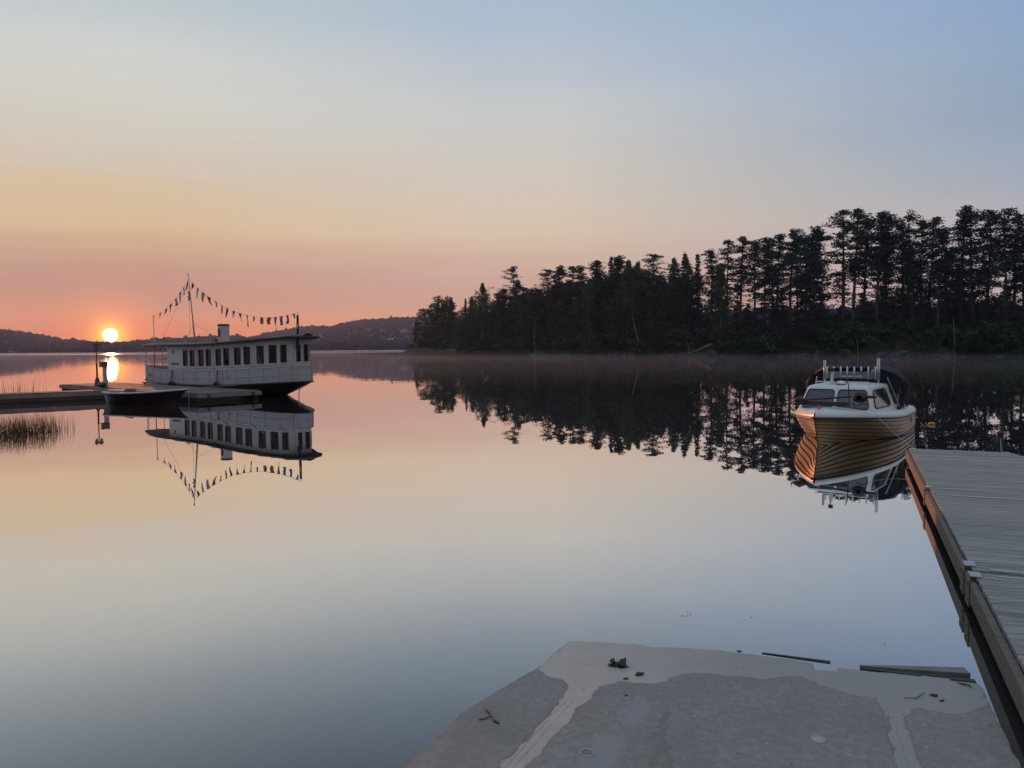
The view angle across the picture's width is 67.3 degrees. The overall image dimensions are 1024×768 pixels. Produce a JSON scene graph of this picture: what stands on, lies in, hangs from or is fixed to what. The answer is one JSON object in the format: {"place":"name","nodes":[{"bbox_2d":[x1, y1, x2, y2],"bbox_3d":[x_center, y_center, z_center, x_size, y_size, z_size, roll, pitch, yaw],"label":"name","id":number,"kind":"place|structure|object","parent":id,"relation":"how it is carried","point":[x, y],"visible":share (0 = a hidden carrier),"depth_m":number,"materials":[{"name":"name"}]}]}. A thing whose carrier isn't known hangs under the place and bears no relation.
{"place":"outdoors","nodes":[
{"label":"outdoors","id":0,"kind":"place"},
{"bbox_2d":[98,361,107,386],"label":"service pillar","id":1,"kind":"structure","parent":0,"point":[103,365],"depth_m":34.53,"materials":[{"name":"metal"}]},
{"bbox_2d":[0,314,908,352],"bbox_3d":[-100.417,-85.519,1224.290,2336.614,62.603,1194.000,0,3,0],"label":"hills","id":2,"kind":"structure","parent":0,"point":[369,329],"depth_m":961.43,"materials":[{"name":"plant"}]},
{"bbox_2d":[0,334,422,351],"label":"shore trees","id":3,"kind":"object","parent":2,"relation":"on","point":[341,341],"visible":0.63,"depth_m":910.33,"materials":[{"name":"plant"}]},
{"bbox_2d":[0,305,1021,351],"bbox_3d":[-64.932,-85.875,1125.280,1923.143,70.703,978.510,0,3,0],"label":"wood","id":4,"kind":"object","parent":2,"relation":"on","point":[343,328],"visible":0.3,"depth_m":1250.95,"materials":[{"name":"plant"}]},
{"bbox_2d":[0,350,1023,767],"bbox_3d":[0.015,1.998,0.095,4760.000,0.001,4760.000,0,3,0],"label":"water","id":5,"kind":"structure","parent":0,"point":[346,558],"depth_m":7.90,"materials":[{"name":"grey liquid"}]},
{"bbox_2d":[0,410,74,436],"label":"sedge","id":6,"kind":"object","parent":5,"relation":"in","point":[21,428],"visible":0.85,"depth_m":18.74,"materials":[{"name":"plant"}]},
{"bbox_2d":[0,388,125,403],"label":"jetty","id":7,"kind":"object","parent":5,"relation":"on","point":[43,396],"visible":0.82,"depth_m":30.23,"materials":[{"name":"grey wood"}]},
{"bbox_2d":[101,387,188,403],"bbox_3d":[-13.721,0.520,29.052,3.662,0.780,1.630,0,3,16],"label":"dark motorboat","id":8,"kind":"object","parent":5,"relation":"on","point":[129,395],"visible":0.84,"depth_m":28.62,"materials":[{"name":"black paint"}]},
{"bbox_2d":[59,382,261,401],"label":"floating pier","id":9,"kind":"structure","parent":5,"relation":"on","point":[201,394],"depth_m":31.09,"materials":[{"name":"grey wood"}]},
{"bbox_2d":[142,274,319,395],"bbox_3d":[-14.139,-2.246,36.481,14.894,6.350,3.325,2,4,40],"label":"passenger launch","id":10,"kind":"object","parent":5,"relation":"on","point":[283,366],"visible":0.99,"depth_m":33.18,"materials":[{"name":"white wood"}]},
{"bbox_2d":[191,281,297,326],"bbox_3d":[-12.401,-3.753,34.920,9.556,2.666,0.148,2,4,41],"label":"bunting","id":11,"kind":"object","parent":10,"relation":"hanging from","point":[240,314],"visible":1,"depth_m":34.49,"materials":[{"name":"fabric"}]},
{"bbox_2d":[353,352,529,355],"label":"shore reeds","id":12,"kind":"object","parent":5,"relation":"in","point":[474,354],"visible":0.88,"depth_m":205.11,"materials":[{"name":"plant"}]},
{"bbox_2d":[405,641,1020,767],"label":"concrete slab","id":13,"kind":"structure","parent":5,"relation":"in","point":[550,712],"depth_m":4.04,"materials":[{"name":"concrete"}]},
{"bbox_2d":[762,652,829,662],"bbox_3d":[1.818,1.779,4.932,0.411,0.060,0.030,1,3,22],"label":"driftwood plank","id":14,"kind":"object","parent":5,"relation":"on","point":[817,660],"visible":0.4,"depth_m":4.91,"materials":[{"name":"black wood"}]},
{"bbox_2d":[789,359,915,447],"bbox_3d":[7.304,0.559,16.855,2.231,2.220,5.077,2,3,36],"label":"cabin boat","id":15,"kind":"object","parent":5,"relation":"on","point":[835,401],"visible":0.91,"depth_m":16.15,"materials":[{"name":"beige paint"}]},
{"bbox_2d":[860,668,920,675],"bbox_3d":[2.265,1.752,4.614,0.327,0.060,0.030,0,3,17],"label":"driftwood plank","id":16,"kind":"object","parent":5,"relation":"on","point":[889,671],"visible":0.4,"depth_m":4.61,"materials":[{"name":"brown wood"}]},
{"bbox_2d":[860,665,970,676],"bbox_3d":[2.458,1.769,4.715,0.617,0.060,0.090,0,3,8],"label":"driftwood plank","id":17,"kind":"object","parent":5,"relation":"on","point":[955,671],"visible":0.57,"depth_m":4.70,"materials":[{"name":"wood"}]},
{"bbox_2d":[906,448,1023,594],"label":"timber jetty","id":18,"kind":"object","parent":5,"relation":"on","point":[973,501],"visible":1,"depth_m":8.41,"materials":[{"name":"grey wood"}]},
{"bbox_2d":[965,571,1023,722],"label":"timber jetty","id":19,"kind":"object","parent":5,"relation":"on","point":[996,601],"visible":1,"depth_m":4.97,"materials":[{"name":"grey wood"}]},
{"bbox_2d":[0,0,1023,342],"label":"sky","id":20,"kind":"structure","parent":0,"point":[327,162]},
{"bbox_2d":[399,331,1023,355],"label":"wooded point ground","id":21,"kind":"structure","parent":0,"point":[869,350],"depth_m":147.81,"materials":[{"name":"plant"}]},
{"bbox_2d":[413,308,438,344],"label":"broadleaf tree","id":22,"kind":"object","parent":21,"relation":"on","point":[422,312],"visible":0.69,"depth_m":242.15,"materials":[{"name":"green plant"}]},
{"bbox_2d":[427,295,456,341],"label":"broadleaf tree","id":23,"kind":"object","parent":21,"relation":"on","point":[444,305],"visible":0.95,"depth_m":230.30,"materials":[{"name":"green plant"}]},
{"bbox_2d":[449,316,468,343],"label":"broadleaf tree","id":24,"kind":"object","parent":21,"relation":"on","point":[457,328],"visible":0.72,"depth_m":218.78,"materials":[{"name":"green plant"}]},
{"bbox_2d":[468,311,495,344],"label":"broadleaf tree","id":25,"kind":"object","parent":21,"relation":"on","point":[475,329],"visible":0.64,"depth_m":206.84,"materials":[{"name":"green plant"}]},
{"bbox_2d":[471,283,496,349],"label":"birch tree","id":26,"kind":"object","parent":21,"relation":"on","point":[488,314],"visible":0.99,"depth_m":204.81,"materials":[{"name":"green plant"}]},
{"bbox_2d":[489,293,502,337],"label":"pine tree","id":27,"kind":"object","parent":21,"relation":"on","point":[494,317],"visible":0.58,"depth_m":206.24,"materials":[{"name":"green plant"}]},
{"bbox_2d":[491,288,517,348],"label":"pine tree","id":28,"kind":"object","parent":21,"relation":"on","point":[504,297],"visible":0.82,"depth_m":197.25,"materials":[{"name":"green plant"}]},
{"bbox_2d":[489,266,528,345],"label":"pine tree","id":29,"kind":"object","parent":21,"relation":"on","point":[514,275],"visible":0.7,"depth_m":198.96,"materials":[{"name":"green plant"}]},
{"bbox_2d":[492,336,532,353],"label":"bush","id":30,"kind":"object","parent":21,"relation":"on","point":[509,343],"visible":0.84,"depth_m":190.11,"materials":[{"name":"green plant"}]},
{"bbox_2d":[509,287,549,349],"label":"broadleaf tree","id":31,"kind":"object","parent":21,"relation":"on","point":[527,291],"visible":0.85,"depth_m":190.03,"materials":[{"name":"green plant"}]},
{"bbox_2d":[512,301,547,344],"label":"broadleaf tree","id":32,"kind":"object","parent":21,"relation":"on","point":[529,320],"visible":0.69,"depth_m":190.79,"materials":[{"name":"green plant"}]},
{"bbox_2d":[530,268,562,338],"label":"pine tree","id":33,"kind":"object","parent":21,"relation":"on","point":[548,290],"visible":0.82,"depth_m":190.33,"materials":[{"name":"green plant"}]},
{"bbox_2d":[542,265,575,337],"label":"pine tree","id":34,"kind":"object","parent":21,"relation":"on","point":[560,271],"visible":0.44,"depth_m":191.16,"materials":[{"name":"green plant"}]},
{"bbox_2d":[556,266,584,349],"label":"pine tree","id":35,"kind":"object","parent":21,"relation":"on","point":[573,270],"visible":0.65,"depth_m":182.79,"materials":[{"name":"green plant"}]},
{"bbox_2d":[574,265,588,347],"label":"pine tree","id":36,"kind":"object","parent":21,"relation":"on","point":[581,280],"visible":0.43,"depth_m":184.71,"materials":[{"name":"green plant"}]},
{"bbox_2d":[562,303,603,348],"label":"broadleaf tree","id":37,"kind":"object","parent":21,"relation":"on","point":[578,325],"visible":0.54,"depth_m":176.48,"materials":[{"name":"green plant"}]},
{"bbox_2d":[580,278,598,340],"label":"spruce tree","id":38,"kind":"object","parent":21,"relation":"on","point":[586,292],"visible":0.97,"depth_m":174.31,"materials":[{"name":"green plant"}]},
{"bbox_2d":[581,260,608,332],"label":"pine tree","id":39,"kind":"object","parent":21,"relation":"on","point":[595,267],"visible":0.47,"depth_m":177.92,"materials":[{"name":"green plant"}]},
{"bbox_2d":[578,333,618,354],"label":"bush","id":40,"kind":"object","parent":21,"relation":"on","point":[593,338],"visible":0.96,"depth_m":169.48,"materials":[{"name":"green plant"}]},
{"bbox_2d":[580,274,617,339],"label":"broadleaf tree","id":41,"kind":"object","parent":21,"relation":"on","point":[595,288],"visible":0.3,"depth_m":175.53,"materials":[{"name":"green plant"}]},
{"bbox_2d":[597,255,634,346],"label":"pine tree","id":42,"kind":"object","parent":21,"relation":"on","point":[618,263],"visible":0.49,"depth_m":172.95,"materials":[{"name":"green plant"}]},
{"bbox_2d":[601,297,641,346],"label":"broadleaf tree","id":43,"kind":"object","parent":21,"relation":"on","point":[621,319],"visible":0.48,"depth_m":170.33,"materials":[{"name":"green plant"}]},
{"bbox_2d":[619,265,639,350],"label":"birch tree","id":44,"kind":"object","parent":21,"relation":"on","point":[631,289],"visible":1,"depth_m":164.44,"materials":[{"name":"green plant"}]},
{"bbox_2d":[614,260,646,331],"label":"birch tree","id":45,"kind":"object","parent":21,"relation":"on","point":[628,264],"visible":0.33,"depth_m":168.91,"materials":[{"name":"green plant"}]},
{"bbox_2d":[618,327,655,348],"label":"bush","id":46,"kind":"object","parent":21,"relation":"on","point":[627,339],"visible":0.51,"depth_m":166.45,"materials":[{"name":"green plant"}]},
{"bbox_2d":[623,261,653,339],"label":"birch tree","id":47,"kind":"object","parent":21,"relation":"on","point":[637,267],"visible":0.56,"depth_m":168.31,"materials":[{"name":"green plant"}]},
{"bbox_2d":[622,283,664,340],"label":"broadleaf tree","id":48,"kind":"object","parent":21,"relation":"on","point":[638,289],"visible":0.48,"depth_m":166.10,"materials":[{"name":"green plant"}]},
{"bbox_2d":[633,253,672,332],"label":"pine tree","id":49,"kind":"object","parent":21,"relation":"on","point":[649,279],"visible":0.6,"depth_m":167.54,"materials":[{"name":"green plant"}]},
{"bbox_2d":[646,274,677,346],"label":"pine tree","id":50,"kind":"object","parent":21,"relation":"on","point":[659,288],"visible":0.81,"depth_m":163.20,"materials":[{"name":"green plant"}]},
{"bbox_2d":[648,272,699,337],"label":"broadleaf tree","id":51,"kind":"object","parent":21,"relation":"on","point":[677,282],"visible":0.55,"depth_m":162.21,"materials":[{"name":"green plant"}]},
{"bbox_2d":[664,257,687,326],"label":"birch tree","id":52,"kind":"object","parent":21,"relation":"on","point":[674,267],"visible":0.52,"depth_m":163.99,"materials":[{"name":"green plant"}]},
{"bbox_2d":[672,252,694,346],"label":"spruce tree","id":53,"kind":"object","parent":21,"relation":"on","point":[683,264],"visible":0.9,"depth_m":160.86,"materials":[{"name":"plant"}]},
{"bbox_2d":[669,326,708,348],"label":"bush","id":54,"kind":"object","parent":21,"relation":"on","point":[674,331],"visible":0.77,"depth_m":157.70,"materials":[{"name":"green plant"}]},
{"bbox_2d":[670,275,708,328],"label":"broadleaf tree","id":55,"kind":"object","parent":21,"relation":"on","point":[703,287],"visible":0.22,"depth_m":164.24,"materials":[{"name":"green plant"}]},
{"bbox_2d":[689,254,706,334],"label":"spruce tree","id":56,"kind":"object","parent":21,"relation":"on","point":[696,294],"visible":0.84,"depth_m":160.12,"materials":[{"name":"plant"}]},
{"bbox_2d":[690,248,727,347],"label":"pine tree","id":57,"kind":"object","parent":21,"relation":"on","point":[711,255],"visible":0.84,"depth_m":155.32,"materials":[{"name":"green plant"}]},
{"bbox_2d":[693,329,743,352],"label":"bush","id":58,"kind":"object","parent":21,"relation":"on","point":[726,343],"visible":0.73,"depth_m":152.48,"materials":[{"name":"green plant"}]},
{"bbox_2d":[702,239,740,331],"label":"pine tree","id":59,"kind":"object","parent":21,"relation":"on","point":[727,251],"visible":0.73,"depth_m":156.68,"materials":[{"name":"green plant"}]},
{"bbox_2d":[708,264,736,348],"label":"spruce tree","id":60,"kind":"object","parent":21,"relation":"on","point":[723,281],"visible":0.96,"depth_m":153.72,"materials":[{"name":"green plant"}]},
{"bbox_2d":[728,290,747,324],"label":"tree","id":61,"kind":"object","parent":21,"relation":"on","point":[737,304],"visible":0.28,"depth_m":160.20,"materials":[{"name":"green plant"}]},
{"bbox_2d":[725,236,761,344],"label":"pine tree","id":62,"kind":"object","parent":21,"relation":"on","point":[742,251],"visible":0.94,"depth_m":155.96,"materials":[{"name":"green plant"}]},
{"bbox_2d":[728,333,768,353],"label":"bush","id":63,"kind":"object","parent":21,"relation":"on","point":[744,341],"visible":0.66,"depth_m":148.40,"materials":[{"name":"green plant"}]},
{"bbox_2d":[729,239,774,325],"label":"pine tree","id":64,"kind":"object","parent":21,"relation":"on","point":[754,268],"visible":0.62,"depth_m":157.07,"materials":[{"name":"green plant"}]},
{"bbox_2d":[735,329,783,349],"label":"bush","id":65,"kind":"object","parent":21,"relation":"on","point":[759,334],"visible":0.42,"depth_m":148.62,"materials":[{"name":"green plant"}]},
{"bbox_2d":[746,338,790,355],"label":"bush","id":66,"kind":"object","parent":21,"relation":"on","point":[766,352],"visible":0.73,"depth_m":145.10,"materials":[{"name":"green plant"}]},
{"bbox_2d":[744,237,795,336],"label":"pine tree","id":67,"kind":"object","parent":21,"relation":"on","point":[764,309],"visible":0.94,"depth_m":150.33,"materials":[{"name":"green plant"}]},
{"bbox_2d":[744,333,800,354],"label":"bush","id":68,"kind":"object","parent":21,"relation":"on","point":[770,348],"visible":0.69,"depth_m":144.91,"materials":[{"name":"green plant"}]},
{"bbox_2d":[763,233,797,324],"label":"pine tree","id":69,"kind":"object","parent":21,"relation":"on","point":[778,238],"visible":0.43,"depth_m":153.07,"materials":[{"name":"green plant"}]},
{"bbox_2d":[770,289,792,334],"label":"tree","id":70,"kind":"object","parent":21,"relation":"on","point":[783,309],"visible":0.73,"depth_m":150.04,"materials":[{"name":"green plant"}]},
{"bbox_2d":[771,228,807,332],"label":"pine tree","id":71,"kind":"object","parent":21,"relation":"on","point":[794,236],"visible":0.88,"depth_m":148.65,"materials":[{"name":"green plant"}]},
{"bbox_2d":[786,235,835,345],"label":"pine tree","id":72,"kind":"object","parent":21,"relation":"on","point":[803,239],"visible":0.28,"depth_m":148.93,"materials":[{"name":"green plant"}]},
{"bbox_2d":[786,225,846,343],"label":"pine tree","id":73,"kind":"object","parent":21,"relation":"on","point":[817,266],"visible":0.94,"depth_m":143.72,"materials":[{"name":"green plant"}]},
{"bbox_2d":[814,329,860,354],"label":"bush","id":74,"kind":"object","parent":21,"relation":"on","point":[835,344],"visible":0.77,"depth_m":137.17,"materials":[{"name":"green plant"}]},
{"bbox_2d":[818,321,882,346],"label":"bush","id":75,"kind":"object","parent":21,"relation":"on","point":[846,326],"visible":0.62,"depth_m":136.53,"materials":[{"name":"green plant"}]},
{"bbox_2d":[820,209,881,330],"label":"pine tree","id":76,"kind":"object","parent":21,"relation":"on","point":[840,222],"visible":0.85,"depth_m":141.87,"materials":[{"name":"green plant"}]},
{"bbox_2d":[836,208,883,346],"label":"pine tree","id":77,"kind":"object","parent":21,"relation":"on","point":[861,216],"visible":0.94,"depth_m":139.49,"materials":[{"name":"green plant"}]},
{"bbox_2d":[840,217,890,322],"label":"pine tree","id":78,"kind":"object","parent":21,"relation":"on","point":[865,287],"visible":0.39,"depth_m":141.26,"materials":[{"name":"green plant"}]},
{"bbox_2d":[840,322,894,346],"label":"bush","id":79,"kind":"object","parent":21,"relation":"on","point":[876,329],"visible":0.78,"depth_m":134.30,"materials":[{"name":"green plant"}]},
{"bbox_2d":[857,300,888,334],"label":"broadleaf tree","id":80,"kind":"object","parent":21,"relation":"on","point":[867,305],"visible":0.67,"depth_m":138.98,"materials":[{"name":"green plant"}]},
{"bbox_2d":[860,213,900,334],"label":"pine tree","id":81,"kind":"object","parent":21,"relation":"on","point":[892,219],"visible":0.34,"depth_m":138.76,"materials":[{"name":"green plant"}]},
{"bbox_2d":[862,210,916,343],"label":"pine tree","id":82,"kind":"object","parent":21,"relation":"on","point":[880,221],"visible":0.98,"depth_m":136.44,"materials":[{"name":"green plant"}]},
{"bbox_2d":[874,288,909,325],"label":"broadleaf tree","id":83,"kind":"object","parent":21,"relation":"on","point":[890,306],"visible":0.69,"depth_m":137.18,"materials":[{"name":"green plant"}]},
{"bbox_2d":[875,222,918,325],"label":"pine tree","id":84,"kind":"object","parent":21,"relation":"on","point":[898,227],"visible":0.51,"depth_m":137.05,"materials":[{"name":"green plant"}]},
{"bbox_2d":[877,209,931,327],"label":"pine tree","id":85,"kind":"object","parent":21,"relation":"on","point":[908,230],"visible":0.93,"depth_m":134.79,"materials":[{"name":"green plant"}]},
{"bbox_2d":[901,261,932,323],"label":"tree","id":86,"kind":"object","parent":21,"relation":"on","point":[909,299],"visible":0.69,"depth_m":135.71,"materials":[{"name":"green plant"}]},
{"bbox_2d":[904,221,937,329],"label":"pine tree","id":87,"kind":"object","parent":21,"relation":"on","point":[923,233],"visible":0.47,"depth_m":136.78,"materials":[{"name":"green plant"}]},
{"bbox_2d":[911,325,962,351],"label":"bush","id":88,"kind":"object","parent":21,"relation":"on","point":[936,339],"visible":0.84,"depth_m":128.51,"materials":[{"name":"green plant"}]},
{"bbox_2d":[898,216,983,326],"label":"pine tree","id":89,"kind":"object","parent":21,"relation":"on","point":[936,220],"visible":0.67,"depth_m":134.13,"materials":[{"name":"green plant"}]},
{"bbox_2d":[922,252,959,343],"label":"pine tree","id":90,"kind":"object","parent":21,"relation":"on","point":[944,308],"visible":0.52,"depth_m":132.72,"materials":[{"name":"green plant"}]},
{"bbox_2d":[925,227,969,330],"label":"pine tree","id":91,"kind":"object","parent":21,"relation":"on","point":[941,233],"visible":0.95,"depth_m":131.41,"materials":[{"name":"green plant"}]},
{"bbox_2d":[913,204,1016,325],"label":"pine tree","id":92,"kind":"object","parent":21,"relation":"on","point":[967,211],"visible":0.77,"depth_m":129.03,"materials":[{"name":"green plant"}]},
{"bbox_2d":[946,268,996,328],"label":"broadleaf tree","id":93,"kind":"object","parent":21,"relation":"on","point":[964,305],"visible":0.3,"depth_m":131.89,"materials":[{"name":"green plant"}]},
{"bbox_2d":[949,332,995,354],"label":"bush","id":94,"kind":"object","parent":21,"relation":"on","point":[971,340],"visible":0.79,"depth_m":124.27,"materials":[{"name":"green plant"}]},
{"bbox_2d":[936,211,1012,330],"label":"pine tree","id":95,"kind":"object","parent":21,"relation":"on","point":[961,283],"visible":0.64,"depth_m":130.66,"materials":[{"name":"green plant"}]},
{"bbox_2d":[964,298,1003,329],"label":"broadleaf tree","id":96,"kind":"object","parent":21,"relation":"on","point":[983,304],"visible":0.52,"depth_m":128.05,"materials":[{"name":"green plant"}]},
{"bbox_2d":[953,322,1020,352],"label":"bush","id":97,"kind":"object","parent":21,"relation":"on","point":[985,329],"visible":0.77,"depth_m":123.45,"materials":[{"name":"green plant"}]},
{"bbox_2d":[954,207,1023,343],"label":"pine tree","id":98,"kind":"object","parent":21,"relation":"on","point":[1005,265],"visible":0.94,"depth_m":125.10,"materials":[{"name":"green plant"}]},
{"bbox_2d":[969,209,1013,322],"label":"pine tree","id":99,"kind":"object","parent":21,"relation":"on","point":[991,213],"visible":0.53,"depth_m":128.86,"materials":[{"name":"green plant"}]},
{"bbox_2d":[973,321,1022,344],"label":"bush","id":100,"kind":"object","parent":21,"relation":"on","point":[997,338],"visible":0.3,"depth_m":123.92,"materials":[{"name":"green plant"}]},
{"bbox_2d":[973,331,1023,349],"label":"bush","id":101,"kind":"object","parent":21,"relation":"on","point":[981,337],"visible":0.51,"depth_m":123.72,"materials":[{"name":"green plant"}]},
{"bbox_2d":[981,301,1023,341],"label":"broadleaf tree","id":102,"kind":"object","parent":21,"relation":"on","point":[1017,307],"visible":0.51,"depth_m":126.14,"materials":[{"name":"green plant"}]},
{"bbox_2d":[990,213,1023,320],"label":"pine tree","id":103,"kind":"object","parent":21,"relation":"on","point":[1022,226],"visible":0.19,"depth_m":128.35,"materials":[{"name":"green plant"}]},
{"bbox_2d":[996,231,1023,334],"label":"pine tree","id":104,"kind":"object","parent":21,"relation":"on","point":[1021,278],"visible":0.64,"depth_m":125.56,"materials":[{"name":"green plant"}]},
{"bbox_2d":[1004,332,1023,354],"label":"bush","id":105,"kind":"object","parent":21,"relation":"on","point":[1016,350],"visible":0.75,"depth_m":120.84,"materials":[{"name":"green plant"}]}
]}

